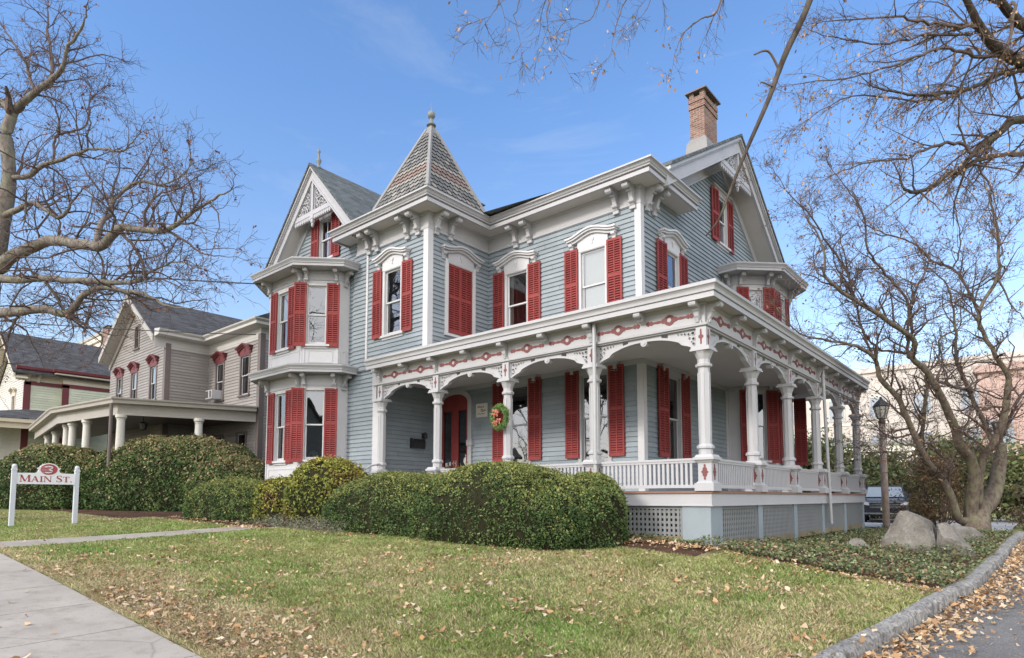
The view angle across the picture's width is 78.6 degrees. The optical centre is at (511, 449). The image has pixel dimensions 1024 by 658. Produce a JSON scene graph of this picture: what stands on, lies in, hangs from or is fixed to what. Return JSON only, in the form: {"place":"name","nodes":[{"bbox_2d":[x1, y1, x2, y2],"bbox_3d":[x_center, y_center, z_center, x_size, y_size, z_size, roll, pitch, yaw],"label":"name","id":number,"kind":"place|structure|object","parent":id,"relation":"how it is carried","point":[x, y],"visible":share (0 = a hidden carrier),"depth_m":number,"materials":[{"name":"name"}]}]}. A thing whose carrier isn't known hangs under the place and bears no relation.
{"place":"outdoors","nodes":[
{"label":"outdoors","id":0,"kind":"place"},
{"bbox_2d":[0,553,201,657],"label":"sidewalk","id":1,"kind":"structure","parent":0,"point":[82,625],"depth_m":7.12,"materials":[{"name":"concrete"}]},
{"bbox_2d":[0,509,1023,657],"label":"ground","id":2,"kind":"structure","parent":0,"point":[869,613],"depth_m":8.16,"materials":[{"name":"plant"}]},
{"bbox_2d":[8,463,79,525],"bbox_3d":[-13.478,1.468,18.067,0.132,2.150,1.632,-4,-6,40],"label":"street sign","id":3,"kind":"object","parent":2,"relation":"on","point":[48,473],"visible":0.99,"depth_m":18.09,"materials":[{"name":"white wood"}]},
{"bbox_2d":[0,442,99,509],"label":"hedge","id":4,"kind":"object","parent":2,"relation":"on","point":[66,459],"visible":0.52,"depth_m":26.98,"materials":[{"name":"green plant"}]},
{"bbox_2d":[0,332,116,458],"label":"cream house","id":5,"kind":"structure","parent":2,"relation":"on","point":[33,393],"depth_m":42.02,"materials":[{"name":"white"}]},
{"bbox_2d":[8,387,16,417],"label":"window","id":6,"kind":"structure","parent":5,"relation":"in","point":[12,390],"depth_m":42.26,"materials":[{"name":"beige paint"}]},
{"bbox_2d":[78,325,111,346],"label":"building","id":7,"kind":"structure","parent":2,"relation":"on","point":[92,341],"depth_m":73.78,"materials":[{"name":"beige paint"}]},
{"bbox_2d":[53,509,182,517],"bbox_3d":[-17.445,2.796,28.362,16.656,0.483,6.066,-4,-6,40],"label":"planting bed","id":8,"kind":"object","parent":2,"relation":"on","point":[124,514],"visible":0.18,"depth_m":23.57,"materials":[{"name":"brown soil"}]},
{"bbox_2d":[79,433,264,511],"bbox_3d":[-13.974,1.113,26.872,10.232,3.685,3.816,-2,-5,20],"label":"hedge","id":9,"kind":"object","parent":8,"relation":"on","point":[154,472],"visible":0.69,"depth_m":25.60,"materials":[{"name":"green plant"}]},
{"bbox_2d":[0,526,273,547],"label":"walkway","id":10,"kind":"structure","parent":2,"relation":"on","point":[20,543],"depth_m":14.48,"materials":[{"name":"concrete"}]},
{"bbox_2d":[0,0,273,409],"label":"bare tree","id":11,"kind":"object","parent":2,"relation":"on","point":[10,258],"visible":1,"depth_m":18.01,"materials":[{"name":"grey plant"}]},
{"bbox_2d":[27,295,269,473],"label":"gray house","id":12,"kind":"structure","parent":2,"relation":"on","point":[161,383],"depth_m":31.76,"materials":[{"name":"beige wood"}]},
{"bbox_2d":[112,367,123,396],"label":"window","id":13,"kind":"structure","parent":12,"relation":"in","point":[118,372],"depth_m":35.87,"materials":[{"name":"white paint"}]},
{"bbox_2d":[6,321,255,334],"bbox_3d":[-23.884,-6.295,28.922,23.552,1.642,0.040,0,-4,-4],"label":"power line","id":14,"kind":"object","parent":12,"relation":"attached to","point":[154,330],"visible":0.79,"depth_m":29.36,"materials":[{"name":"black metal"}]},
{"bbox_2d":[126,361,139,397],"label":"window","id":15,"kind":"structure","parent":12,"relation":"in","point":[133,367],"depth_m":34.42,"materials":[{"name":"clear glass"}]},
{"bbox_2d":[139,416,147,430],"bbox_3d":[-16.827,-1.181,28.582,0.370,0.650,0.370,-1,-5,18],"label":"porch lantern","id":16,"kind":"object","parent":12,"relation":"hanging from","point":[143,425],"visible":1,"depth_m":28.47,"materials":[{"name":"black metal"}]},
{"bbox_2d":[132,324,157,352],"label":"window","id":17,"kind":"structure","parent":12,"relation":"in","point":[136,347],"depth_m":34.46,"materials":[{"name":"grey glass"}]},
{"bbox_2d":[145,354,158,399],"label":"window","id":18,"kind":"structure","parent":12,"relation":"in","point":[152,360],"depth_m":32.72,"materials":[{"name":"clear glass"}]},
{"bbox_2d":[205,389,221,400],"bbox_3d":[-15.241,-2.774,31.980,0.700,0.450,0.565,-4,-6,40],"label":"air conditioner","id":19,"kind":"object","parent":12,"relation":"attached to","point":[212,394],"visible":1,"depth_m":31.78,"materials":[{"name":"white paint"}]},
{"bbox_2d":[210,351,226,402],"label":"window","id":20,"kind":"structure","parent":12,"relation":"in","point":[219,358],"depth_m":32.47,"materials":[{"name":"white paint"}]},
{"bbox_2d":[213,434,223,440],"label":"window","id":21,"kind":"structure","parent":12,"relation":"in","point":[220,437],"depth_m":31.98,"materials":[{"name":"black glass"}]},
{"bbox_2d":[235,431,246,447],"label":"window","id":22,"kind":"structure","parent":12,"relation":"in","point":[240,437],"depth_m":30.69,"materials":[{"name":"black glass"}]},
{"bbox_2d":[234,343,252,398],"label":"window","id":23,"kind":"structure","parent":12,"relation":"in","point":[243,349],"depth_m":30.78,"materials":[{"name":"clear glass"}]},
{"bbox_2d":[157,515,320,527],"bbox_3d":[-8.444,2.347,20.434,7.655,0.417,3.746,-4,-6,40],"label":"planting bed","id":24,"kind":"object","parent":2,"relation":"on","point":[228,523],"visible":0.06,"depth_m":18.16,"materials":[{"name":"brown soil"}]},
{"bbox_2d":[180,476,268,522],"bbox_3d":[-8.793,1.619,20.079,4.894,1.615,2.545,-4,-6,40],"label":"shrub","id":25,"kind":"object","parent":24,"relation":"on","point":[228,499],"visible":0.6,"depth_m":19.03,"materials":[{"name":"green plant"}]},
{"bbox_2d":[234,514,349,532],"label":"spreading ground cover","id":26,"kind":"object","parent":2,"relation":"on","point":[274,519],"visible":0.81,"depth_m":16.64,"materials":[{"name":"green plant"}]},
{"bbox_2d":[249,454,368,523],"bbox_3d":[-5.885,1.172,18.061,4.410,2.051,1.986,-2,-5,28],"label":"shrub","id":27,"kind":"object","parent":2,"relation":"on","point":[304,490],"visible":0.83,"depth_m":17.21,"materials":[{"name":"green plant"}]},
{"bbox_2d":[320,457,631,551],"bbox_3d":[-1.493,1.245,14.635,9.081,1.977,2.424,-4,-6,40],"label":"hedge","id":28,"kind":"object","parent":2,"relation":"on","point":[522,505],"visible":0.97,"depth_m":12.59,"materials":[{"name":"green plant"}]},
{"bbox_2d":[247,85,869,545],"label":"victorian house","id":29,"kind":"structure","parent":2,"relation":"on","point":[619,325],"depth_m":18.52,"materials":[{"name":"blue"}]},
{"bbox_2d":[11,267,259,284],"bbox_3d":[-20.305,-6.880,21.721,23.205,2.382,0.040,0,-4,0],"label":"power line","id":30,"kind":"object","parent":29,"relation":"attached to","point":[148,277],"visible":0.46,"depth_m":21.64,"materials":[{"name":"black metal"}]},
{"bbox_2d":[266,390,318,464],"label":"window","id":31,"kind":"structure","parent":29,"relation":"in","point":[279,404],"depth_m":20.95,"materials":[{"name":"white paint"}]},
{"bbox_2d":[269,286,320,354],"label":"window","id":32,"kind":"structure","parent":29,"relation":"in","point":[282,303],"depth_m":21.21,"materials":[{"name":"white paint"}]},
{"bbox_2d":[289,388,337,463],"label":"window","id":33,"kind":"structure","parent":29,"relation":"in","point":[328,397],"depth_m":19.97,"materials":[{"name":"white paint"}]},
{"bbox_2d":[292,282,339,348],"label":"window","id":34,"kind":"structure","parent":29,"relation":"in","point":[330,292],"depth_m":20.24,"materials":[{"name":"white paint"}]},
{"bbox_2d":[310,212,339,257],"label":"window","id":35,"kind":"structure","parent":29,"relation":"in","point":[322,245],"depth_m":22.05,"materials":[{"name":"white paint"}]},
{"bbox_2d":[372,246,412,340],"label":"window","id":36,"kind":"structure","parent":29,"relation":"in","point":[392,284],"depth_m":19.35,"materials":[{"name":"white paint"}]},
{"bbox_2d":[410,438,425,448],"bbox_3d":[-3.084,-0.198,20.524,0.200,0.331,0.560,-4,-6,40],"label":"mailbox","id":37,"kind":"object","parent":29,"relation":"attached to","point":[418,443],"visible":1,"depth_m":20.43,"materials":[{"name":"black metal"}]},
{"bbox_2d":[422,432,427,438],"bbox_3d":[-2.888,-0.453,20.785,0.190,0.220,0.160,-4,-6,40],"label":"wall lantern","id":38,"kind":"object","parent":29,"relation":"attached to","point":[424,435],"depth_m":20.73,"materials":[{"name":"black metal"}]},
{"bbox_2d":[442,389,473,468],"bbox_3d":[-1.925,-0.251,20.746,1.950,3.490,0.250,-4,-6,40],"label":"door","id":39,"kind":"structure","parent":29,"relation":"in","point":[457,441],"depth_m":20.75,"materials":[{"name":"red paint"}]},
{"bbox_2d":[439,244,484,337],"bbox_3d":[-1.528,-4.757,19.080,0.290,2.820,1.720,-4,-6,40],"label":"blind window","id":40,"kind":"structure","parent":29,"relation":"in","point":[460,273],"depth_m":19.09,"materials":[{"name":"white paint"}]},
{"bbox_2d":[476,403,487,417],"bbox_3d":[-0.966,-1.247,19.980,0.500,0.440,0.044,-4,-6,40],"label":"wall plaque","id":41,"kind":"object","parent":29,"relation":"attached to","point":[481,409],"depth_m":19.96,"materials":[{"name":"beige"}]},
{"bbox_2d":[489,402,509,430],"bbox_3d":[-0.307,-0.803,15.422,0.646,0.718,0.195,-4,-6,40],"label":"wreath","id":42,"kind":"object","parent":29,"relation":"attached to","point":[496,409],"visible":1,"depth_m":15.38,"materials":[{"name":"green plant"}]},
{"bbox_2d":[492,250,540,328],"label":"window","id":43,"kind":"structure","parent":29,"relation":"in","point":[516,289],"depth_m":19.56,"materials":[{"name":"white paint"}]},
{"bbox_2d":[492,374,541,463],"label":"window","id":44,"kind":"structure","parent":29,"relation":"in","point":[527,446],"depth_m":19.34,"materials":[{"name":"white paint"}]},
{"bbox_2d":[564,223,622,312],"bbox_3d":[2.253,-4.853,17.506,1.873,2.770,0.360,-4,-6,40],"label":"window","id":45,"kind":"structure","parent":29,"relation":"in","point":[593,270],"depth_m":17.63,"materials":[{"name":"white paint"}]},
{"bbox_2d":[565,361,624,462],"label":"window","id":46,"kind":"structure","parent":29,"relation":"in","point":[612,412],"depth_m":17.51,"materials":[{"name":"white paint"}]},
{"bbox_2d":[656,227,689,290],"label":"window","id":47,"kind":"structure","parent":29,"relation":"in","point":[672,265],"depth_m":18.03,"materials":[{"name":"white paint"}]},
{"bbox_2d":[658,363,691,467],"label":"window","id":48,"kind":"structure","parent":29,"relation":"in","point":[674,405],"depth_m":17.88,"materials":[{"name":"white paint"}]},
{"bbox_2d":[711,185,733,254],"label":"window","id":49,"kind":"structure","parent":29,"relation":"in","point":[723,232],"depth_m":21.37,"materials":[{"name":"white paint"}]},
{"bbox_2d":[737,286,775,317],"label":"window","id":50,"kind":"structure","parent":29,"relation":"in","point":[746,292],"depth_m":20.75,"materials":[{"name":"white paint"}]},
{"bbox_2d":[739,390,779,464],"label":"window","id":51,"kind":"structure","parent":29,"relation":"in","point":[768,399],"depth_m":20.42,"materials":[{"name":"white paint"}]},
{"bbox_2d":[749,291,789,327],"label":"window","id":52,"kind":"structure","parent":29,"relation":"in","point":[783,302],"depth_m":21.87,"materials":[{"name":"white paint"}]},
{"bbox_2d":[757,392,793,465],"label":"window","id":53,"kind":"structure","parent":29,"relation":"in","point":[780,394],"depth_m":20.88,"materials":[{"name":"white paint"}]},
{"bbox_2d":[617,540,712,556],"bbox_3d":[-0.556,2.104,14.893,11.054,0.456,1.610,-4,-6,40],"label":"planting bed","id":54,"kind":"object","parent":2,"relation":"on","point":[680,550],"visible":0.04,"depth_m":11.62,"materials":[{"name":"brown soil"}]},
{"bbox_2d":[444,0,1023,257],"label":"street tree","id":55,"kind":"object","parent":2,"relation":"on","point":[1005,53],"visible":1,"depth_m":10.50,"materials":[{"name":"brown plant"}]},
{"bbox_2d":[628,524,1012,587],"bbox_3d":[8.801,2.280,16.530,6.548,0.630,14.544,-4,-6,40],"label":"ivy ground cover","id":56,"kind":"object","parent":2,"relation":"on","point":[942,574],"visible":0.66,"depth_m":11.77,"materials":[{"name":"green plant"}]},
{"bbox_2d":[846,537,870,547],"bbox_3d":[7.838,2.195,14.205,0.733,0.389,0.586,-3,-5,32],"label":"boulder","id":57,"kind":"object","parent":56,"relation":"on","point":[855,541],"visible":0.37,"depth_m":14.14,"materials":[{"name":"grey stone"}]},
{"bbox_2d":[879,511,936,552],"bbox_3d":[8.878,1.919,14.057,1.271,1.082,1.094,-3,-5,32],"label":"boulder","id":58,"kind":"object","parent":56,"relation":"on","point":[907,528],"visible":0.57,"depth_m":13.82,"materials":[{"name":"grey stone"}]},
{"bbox_2d":[936,522,977,555],"bbox_3d":[9.646,2.016,13.509,0.844,0.858,0.828,-3,-5,32],"label":"boulder","id":59,"kind":"object","parent":56,"relation":"on","point":[947,533],"visible":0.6,"depth_m":13.37,"materials":[{"name":"grey stone"}]},
{"bbox_2d":[952,525,985,541],"bbox_3d":[12.186,2.320,16.936,1.081,0.561,0.860,-3,-5,32],"label":"boulder","id":60,"kind":"object","parent":56,"relation":"on","point":[963,531],"visible":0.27,"depth_m":16.73,"materials":[{"name":"grey stone"}]},
{"bbox_2d":[794,418,902,493],"bbox_3d":[16.493,1.011,34.639,9.217,5.665,6.815,-4,-6,40],"label":"evergreen bush","id":61,"kind":"object","parent":2,"relation":"on","point":[849,468],"visible":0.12,"depth_m":33.57,"materials":[{"name":"green plant"}]},
{"bbox_2d":[732,123,1023,532],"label":"bare tree","id":62,"kind":"object","parent":2,"relation":"on","point":[980,505],"visible":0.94,"depth_m":19.39,"materials":[{"name":"brown plant"}]},
{"bbox_2d":[872,397,889,527],"bbox_3d":[14.380,0.579,24.214,0.573,5.290,0.573,2,-5,-27],"label":"lamp post","id":63,"kind":"object","parent":2,"relation":"on","point":[878,405],"visible":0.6,"depth_m":24.11,"materials":[{"name":"black metal"}]},
{"bbox_2d":[824,438,948,501],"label":"building","id":64,"kind":"structure","parent":2,"relation":"on","point":[895,443],"depth_m":53.39,"materials":[{"name":"white paint"}]},
{"bbox_2d":[829,442,949,519],"bbox_3d":[19.863,1.645,34.423,6.676,4.508,7.172,1,-5,-14],"label":"evergreen bush","id":65,"kind":"object","parent":2,"relation":"on","point":[896,469],"visible":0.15,"depth_m":33.11,"materials":[{"name":"green plant"}]},
{"bbox_2d":[793,350,1023,485],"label":"apartment block","id":66,"kind":"structure","parent":2,"relation":"on","point":[846,412],"depth_m":68.19,"materials":[{"name":"beige paint"}]},
{"bbox_2d":[828,401,844,421],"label":"window","id":67,"kind":"structure","parent":66,"relation":"in","point":[830,403],"depth_m":72.57,"materials":[{"name":"white glass"}]},
{"bbox_2d":[868,396,886,418],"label":"window","id":68,"kind":"structure","parent":66,"relation":"in","point":[871,404],"depth_m":69.86,"materials":[{"name":"beige paint"}]},
{"bbox_2d":[870,434,887,441],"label":"window","id":69,"kind":"structure","parent":66,"relation":"in","point":[872,436],"depth_m":69.61,"materials":[{"name":"beige paint"}]},
{"bbox_2d":[912,392,931,415],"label":"window","id":70,"kind":"structure","parent":66,"relation":"in","point":[920,398],"depth_m":66.91,"materials":[{"name":"white glass"}]},
{"bbox_2d":[960,387,978,412],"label":"window","id":71,"kind":"structure","parent":66,"relation":"in","point":[966,399],"depth_m":64.38,"materials":[{"name":"white glass"}]},
{"bbox_2d":[963,429,980,445],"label":"window","id":72,"kind":"structure","parent":66,"relation":"in","point":[970,429],"depth_m":63.74,"materials":[{"name":"beige paint"}]},
{"bbox_2d":[811,531,1023,657],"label":"curb","id":73,"kind":"structure","parent":2,"relation":"on","point":[913,615],"depth_m":8.05,"materials":[{"name":"concrete"}]},
{"bbox_2d":[887,445,971,526],"bbox_3d":[16.175,1.333,24.146,3.015,3.561,2.840,-1,-4,11],"label":"shrub","id":74,"kind":"object","parent":2,"relation":"on","point":[924,510],"visible":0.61,"depth_m":23.88,"materials":[{"name":"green plant"}]},
{"bbox_2d":[897,425,1023,521],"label":"evergreen bush","id":75,"kind":"object","parent":2,"relation":"on","point":[947,446],"visible":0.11,"depth_m":32.61,"materials":[{"name":"green plant"}]},
{"bbox_2d":[966,433,1023,522],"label":"evergreen bush","id":76,"kind":"object","parent":2,"relation":"on","point":[1015,467],"visible":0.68,"depth_m":29.76,"materials":[{"name":"green plant"}]},
{"bbox_2d":[973,361,1023,509],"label":"brick building","id":77,"kind":"structure","parent":2,"relation":"on","point":[986,384],"depth_m":46.79,"materials":[{"name":"brick"}]},
{"bbox_2d":[988,418,1016,445],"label":"window","id":78,"kind":"structure","parent":77,"relation":"in","point":[1012,440],"depth_m":46.19,"materials":[{"name":"white glass"}]},
{"bbox_2d":[997,474,1023,528],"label":"shrub","id":79,"kind":"object","parent":2,"relation":"on","point":[1021,516],"visible":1,"depth_m":24.46,"materials":[{"name":"green plant"}]},
{"bbox_2d":[0,0,1023,369],"label":"sky","id":80,"kind":"structure","parent":0,"point":[356,82],"materials":[{"name":"blue"}]},
{"bbox_2d":[865,517,1018,530],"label":"parking lot","id":81,"kind":"structure","parent":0,"point":[877,522],"depth_m":28.02,"materials":[{"name":"grey asphalt"}]},
{"bbox_2d":[864,485,911,521],"bbox_3d":[17.700,2.565,29.676,2.160,1.720,4.705,-3,-5,31],"label":"parked car","id":82,"kind":"object","parent":81,"relation":"on","point":[873,504],"visible":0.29,"depth_m":28.16,"materials":[{"name":"blue paint"}]},
{"bbox_2d":[866,540,1023,657],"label":"driveway","id":83,"kind":"structure","parent":0,"point":[1004,645],"depth_m":7.49,"materials":[{"name":"grey asphalt"}]},
{"bbox_2d":[0,515,1023,657],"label":"fallen leaves","id":84,"kind":"object","parent":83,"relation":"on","point":[1010,561],"visible":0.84,"depth_m":8.48,"materials":[{"name":"brown plant"}]}
]}

